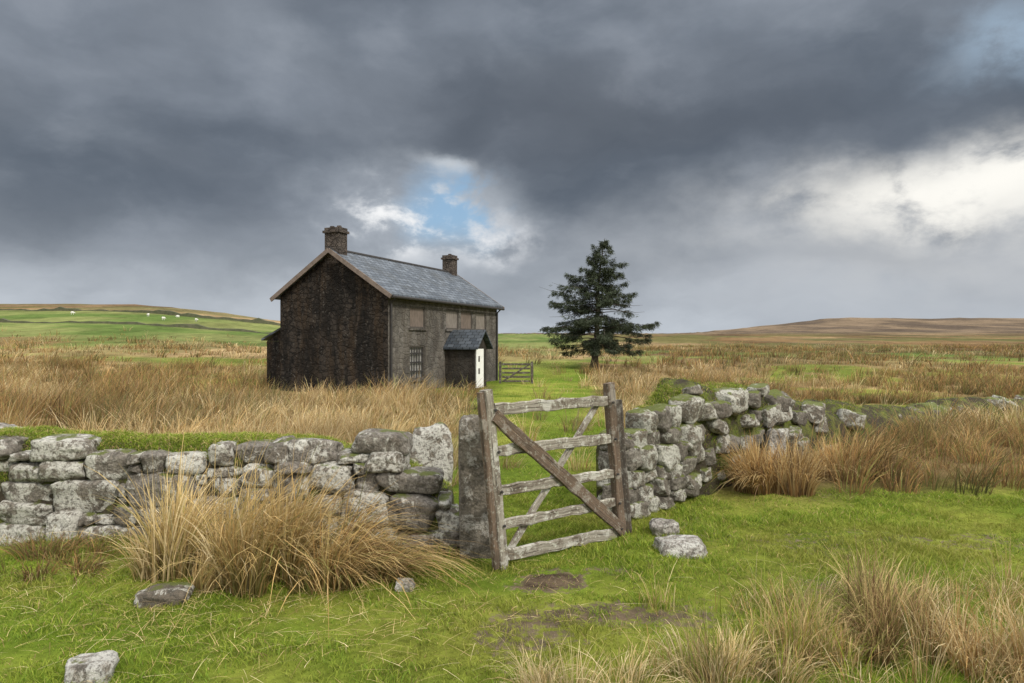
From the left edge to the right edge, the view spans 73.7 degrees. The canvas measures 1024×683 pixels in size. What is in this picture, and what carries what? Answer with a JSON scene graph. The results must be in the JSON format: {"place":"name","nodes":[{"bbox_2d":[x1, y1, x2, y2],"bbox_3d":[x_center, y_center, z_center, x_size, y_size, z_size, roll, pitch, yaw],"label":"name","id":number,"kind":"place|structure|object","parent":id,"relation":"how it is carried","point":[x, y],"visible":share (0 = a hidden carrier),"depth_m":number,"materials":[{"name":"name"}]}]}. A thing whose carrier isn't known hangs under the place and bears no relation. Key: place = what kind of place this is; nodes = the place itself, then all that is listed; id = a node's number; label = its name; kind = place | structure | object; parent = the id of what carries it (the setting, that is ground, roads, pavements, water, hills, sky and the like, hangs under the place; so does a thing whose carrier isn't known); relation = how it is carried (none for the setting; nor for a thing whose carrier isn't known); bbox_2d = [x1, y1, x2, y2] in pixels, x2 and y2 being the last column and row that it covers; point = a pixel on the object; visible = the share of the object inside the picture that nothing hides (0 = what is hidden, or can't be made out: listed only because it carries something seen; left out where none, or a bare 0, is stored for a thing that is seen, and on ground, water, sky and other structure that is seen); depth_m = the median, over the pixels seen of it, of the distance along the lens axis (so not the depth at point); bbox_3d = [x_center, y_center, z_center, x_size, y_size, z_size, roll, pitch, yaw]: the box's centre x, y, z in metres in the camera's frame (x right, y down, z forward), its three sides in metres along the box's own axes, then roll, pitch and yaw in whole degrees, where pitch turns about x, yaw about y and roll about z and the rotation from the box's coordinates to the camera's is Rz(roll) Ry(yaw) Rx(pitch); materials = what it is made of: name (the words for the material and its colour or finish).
{"place":"outdoors","nodes":[
{"label":"outdoors","id":0,"kind":"place"},
{"bbox_2d":[0,549,1009,682],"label":"dead stalks","id":1,"kind":"object","parent":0,"point":[313,620],"visible":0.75,"depth_m":4.03,"materials":[{"name":"beige plant"}]},
{"bbox_2d":[0,304,1023,682],"bbox_3d":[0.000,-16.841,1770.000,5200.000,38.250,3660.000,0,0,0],"label":"ground","id":2,"kind":"structure","parent":0,"point":[878,332],"depth_m":4.96,"materials":[{"name":"green plant"}]},
{"bbox_2d":[0,423,21,428],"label":"boulder","id":3,"kind":"object","parent":2,"relation":"on","point":[2,425],"visible":0.08,"depth_m":8.14,"materials":[{"name":"stone"}]},
{"bbox_2d":[0,527,132,592],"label":"grass tussock","id":4,"kind":"object","parent":2,"relation":"on","point":[48,555],"depth_m":5.16,"materials":[{"name":"plant"}]},
{"bbox_2d":[64,650,119,682],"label":"boulder","id":5,"kind":"object","parent":2,"relation":"on","point":[98,666],"visible":0.96,"depth_m":3.34,"materials":[{"name":"stone"}]},
{"bbox_2d":[0,318,271,333],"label":"field wall","id":6,"kind":"structure","parent":2,"relation":"on","point":[195,326],"depth_m":137.85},
{"bbox_2d":[0,306,279,325],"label":"field wall","id":7,"kind":"structure","parent":2,"relation":"on","point":[256,320],"depth_m":208.54,"materials":[{"name":"green plant"}]},
{"bbox_2d":[133,582,194,607],"bbox_3d":[-2.239,1.651,4.420,0.347,0.138,0.249,0,0,0],"label":"boulder","id":8,"kind":"object","parent":2,"relation":"on","point":[174,593],"visible":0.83,"depth_m":4.32,"materials":[{"name":"stone"}]},
{"bbox_2d":[34,416,293,586],"bbox_3d":[-2.208,1.114,5.039,1.986,1.212,1.788,0,0,0],"label":"grass tussock","id":9,"kind":"object","parent":2,"relation":"on","point":[165,541],"depth_m":4.79,"materials":[{"name":"beige plant"}]},
{"bbox_2d":[0,424,459,558],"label":"dry stone wall","id":10,"kind":"structure","parent":2,"relation":"on","point":[49,477],"depth_m":5.58,"materials":[{"name":"grey stone"}]},
{"bbox_2d":[409,422,452,483],"bbox_3d":[-0.819,1.297,6.908,0.473,0.967,0.427,0,0,0],"label":"boulder","id":11,"kind":"object","parent":10,"relation":"attached to","point":[433,446],"visible":0.43,"depth_m":6.74,"materials":[{"name":"stone"}]},
{"bbox_2d":[95,412,433,678],"bbox_3d":[-1.518,1.127,4.588,2.120,1.237,2.594,0,0,0],"label":"grass tussock","id":12,"kind":"object","parent":2,"relation":"on","point":[252,562],"depth_m":4.57,"materials":[{"name":"beige plant"}]},
{"bbox_2d":[196,466,537,630],"bbox_3d":[-0.938,1.291,4.783,2.426,0.925,1.985,0,0,-29],"label":"grass tussock","id":13,"kind":"object","parent":2,"relation":"on","point":[383,561],"depth_m":4.67,"materials":[{"name":"beige plant"}]},
{"bbox_2d":[261,225,504,392],"bbox_3d":[-5.532,-1.410,35.246,9.150,7.500,11.890,0,0,23],"label":"farmhouse","id":14,"kind":"object","parent":2,"relation":"on","point":[350,317],"visible":0.95,"depth_m":30.76,"materials":[{"name":"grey stone"}]},
{"bbox_2d":[409,306,427,330],"bbox_3d":[-4.340,-1.045,31.240,0.200,1.070,1.550,0,0,23],"label":"window","id":15,"kind":"structure","parent":14,"relation":"in","point":[416,313],"depth_m":31.27,"materials":[{"name":"brown wood"}]},
{"bbox_2d":[409,346,427,381],"bbox_3d":[-4.376,1.005,31.255,0.280,1.630,1.550,0,0,23],"label":"window","id":16,"kind":"structure","parent":14,"relation":"in","point":[416,352],"depth_m":31.37,"materials":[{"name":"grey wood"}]},
{"bbox_2d":[445,310,457,330],"bbox_3d":[-3.015,-1.045,34.377,0.200,1.070,1.540,0,0,23],"label":"window","id":17,"kind":"structure","parent":14,"relation":"in","point":[451,315],"depth_m":34.40,"materials":[{"name":"brown wood"}]},
{"bbox_2d":[461,311,471,329],"bbox_3d":[-2.446,-1.095,35.869,0.090,0.970,1.350,0,0,23],"label":"window","id":18,"kind":"structure","parent":14,"relation":"in","point":[466,317],"depth_m":35.95,"materials":[{"name":"brown wood"}]},
{"bbox_2d":[476,312,487,331],"bbox_3d":[-1.713,-1.045,37.452,0.200,1.070,1.460,0,0,23],"label":"window","id":19,"kind":"structure","parent":14,"relation":"in","point":[480,317],"depth_m":37.52,"materials":[{"name":"brown wood"}]},
{"bbox_2d":[394,578,415,591],"bbox_3d":[-0.713,1.635,4.551,0.139,0.095,0.127,0,0,0],"label":"boulder","id":20,"kind":"object","parent":2,"relation":"on","point":[405,584],"visible":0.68,"depth_m":4.50,"materials":[{"name":"stone"}]},
{"bbox_2d":[458,414,490,558],"bbox_3d":[-0.285,1.171,5.320,0.262,1.205,0.245,-1,0,-7],"label":"stone gatepost","id":21,"kind":"object","parent":2,"relation":"on","point":[474,522],"visible":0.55,"depth_m":5.20,"materials":[{"name":"stone"}]},
{"bbox_2d":[0,326,1023,682],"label":"moor grass","id":22,"kind":"structure","parent":2,"relation":"on","point":[136,396],"depth_m":17.75,"materials":[{"name":"brown plant"}]},
{"bbox_2d":[499,362,532,383],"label":"field gate","id":23,"kind":"structure","parent":2,"relation":"on","point":[512,373],"depth_m":36.52,"materials":[{"name":"grey wood"}]},
{"bbox_2d":[477,382,626,569],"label":"wooden gate","id":24,"kind":"structure","parent":2,"relation":"on","point":[491,415],"depth_m":5.25,"materials":[{"name":"grey wood"}]},
{"bbox_2d":[484,617,699,682],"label":"grass tussock","id":25,"kind":"object","parent":2,"relation":"on","point":[540,672],"depth_m":3.23,"materials":[{"name":"beige plant"}]},
{"bbox_2d":[539,239,660,367],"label":"conifer tree","id":26,"kind":"object","parent":2,"relation":"on","point":[608,295],"visible":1,"depth_m":51.48,"materials":[{"name":"green plant"}]},
{"bbox_2d":[616,399,631,532],"bbox_3d":[0.980,1.173,6.038,0.170,1.317,0.107,0,0,0],"label":"hanging post","id":27,"kind":"object","parent":2,"relation":"on","point":[624,471],"visible":0.45,"depth_m":6.00,"materials":[{"name":"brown wood"}]},
{"bbox_2d":[649,518,679,535],"bbox_3d":[1.329,1.637,5.977,0.261,0.150,0.204,0,0,0],"label":"boulder","id":28,"kind":"object","parent":2,"relation":"on","point":[662,526],"visible":0.89,"depth_m":5.90,"materials":[{"name":"stone"}]},
{"bbox_2d":[652,535,707,558],"bbox_3d":[1.335,1.640,5.412,0.433,0.167,0.362,0,0,9],"label":"boulder","id":29,"kind":"object","parent":2,"relation":"on","point":[692,546],"visible":0.75,"depth_m":5.32,"materials":[{"name":"stone"}]},
{"bbox_2d":[607,578,861,682],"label":"grass tussock","id":30,"kind":"object","parent":2,"relation":"on","point":[701,676],"depth_m":3.32,"materials":[{"name":"beige plant"}]},
{"bbox_2d":[701,427,844,508],"bbox_3d":[2.834,1.324,7.620,2.070,0.867,1.728,0,0,-29],"label":"grass tussock","id":31,"kind":"object","parent":2,"relation":"on","point":[789,472],"depth_m":7.42,"materials":[{"name":"brown plant"}]},
{"bbox_2d":[763,428,785,457],"bbox_3d":[3.293,1.414,8.552,0.285,0.675,0.270,0,0,0],"label":"boulder","id":32,"kind":"object","parent":2,"relation":"on","point":[775,432],"visible":0.37,"depth_m":8.45,"materials":[{"name":"stone"}]},
{"bbox_2d":[669,571,919,681],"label":"grass tussock","id":33,"kind":"object","parent":2,"relation":"on","point":[804,632],"depth_m":3.51,"materials":[{"name":"beige plant"}]},
{"bbox_2d":[596,376,1023,518],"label":"mossy stone wall","id":34,"kind":"structure","parent":2,"relation":"on","point":[677,432],"depth_m":7.63,"materials":[{"name":"grey stone"}]},
{"bbox_2d":[799,425,944,482],"bbox_3d":[4.095,1.344,8.415,1.801,0.780,1.838,0,0,-17],"label":"grass tussock","id":35,"kind":"object","parent":2,"relation":"on","point":[834,455],"depth_m":8.19,"materials":[{"name":"brown plant"}]},
{"bbox_2d":[772,514,990,669],"bbox_3d":[1.994,1.345,3.904,1.423,0.745,1.226,0,0,-33],"label":"grass tussock","id":36,"kind":"object","parent":2,"relation":"on","point":[879,606],"depth_m":3.70,"materials":[{"name":"beige plant"}]},
{"bbox_2d":[886,566,1023,682],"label":"grass tussock","id":37,"kind":"object","parent":2,"relation":"on","point":[957,646],"depth_m":3.48,"materials":[{"name":"beige plant"}]},
{"bbox_2d":[0,0,1023,333],"label":"sky","id":38,"kind":"structure","parent":0,"point":[749,163],"materials":[{"name":"grey"}]}
]}

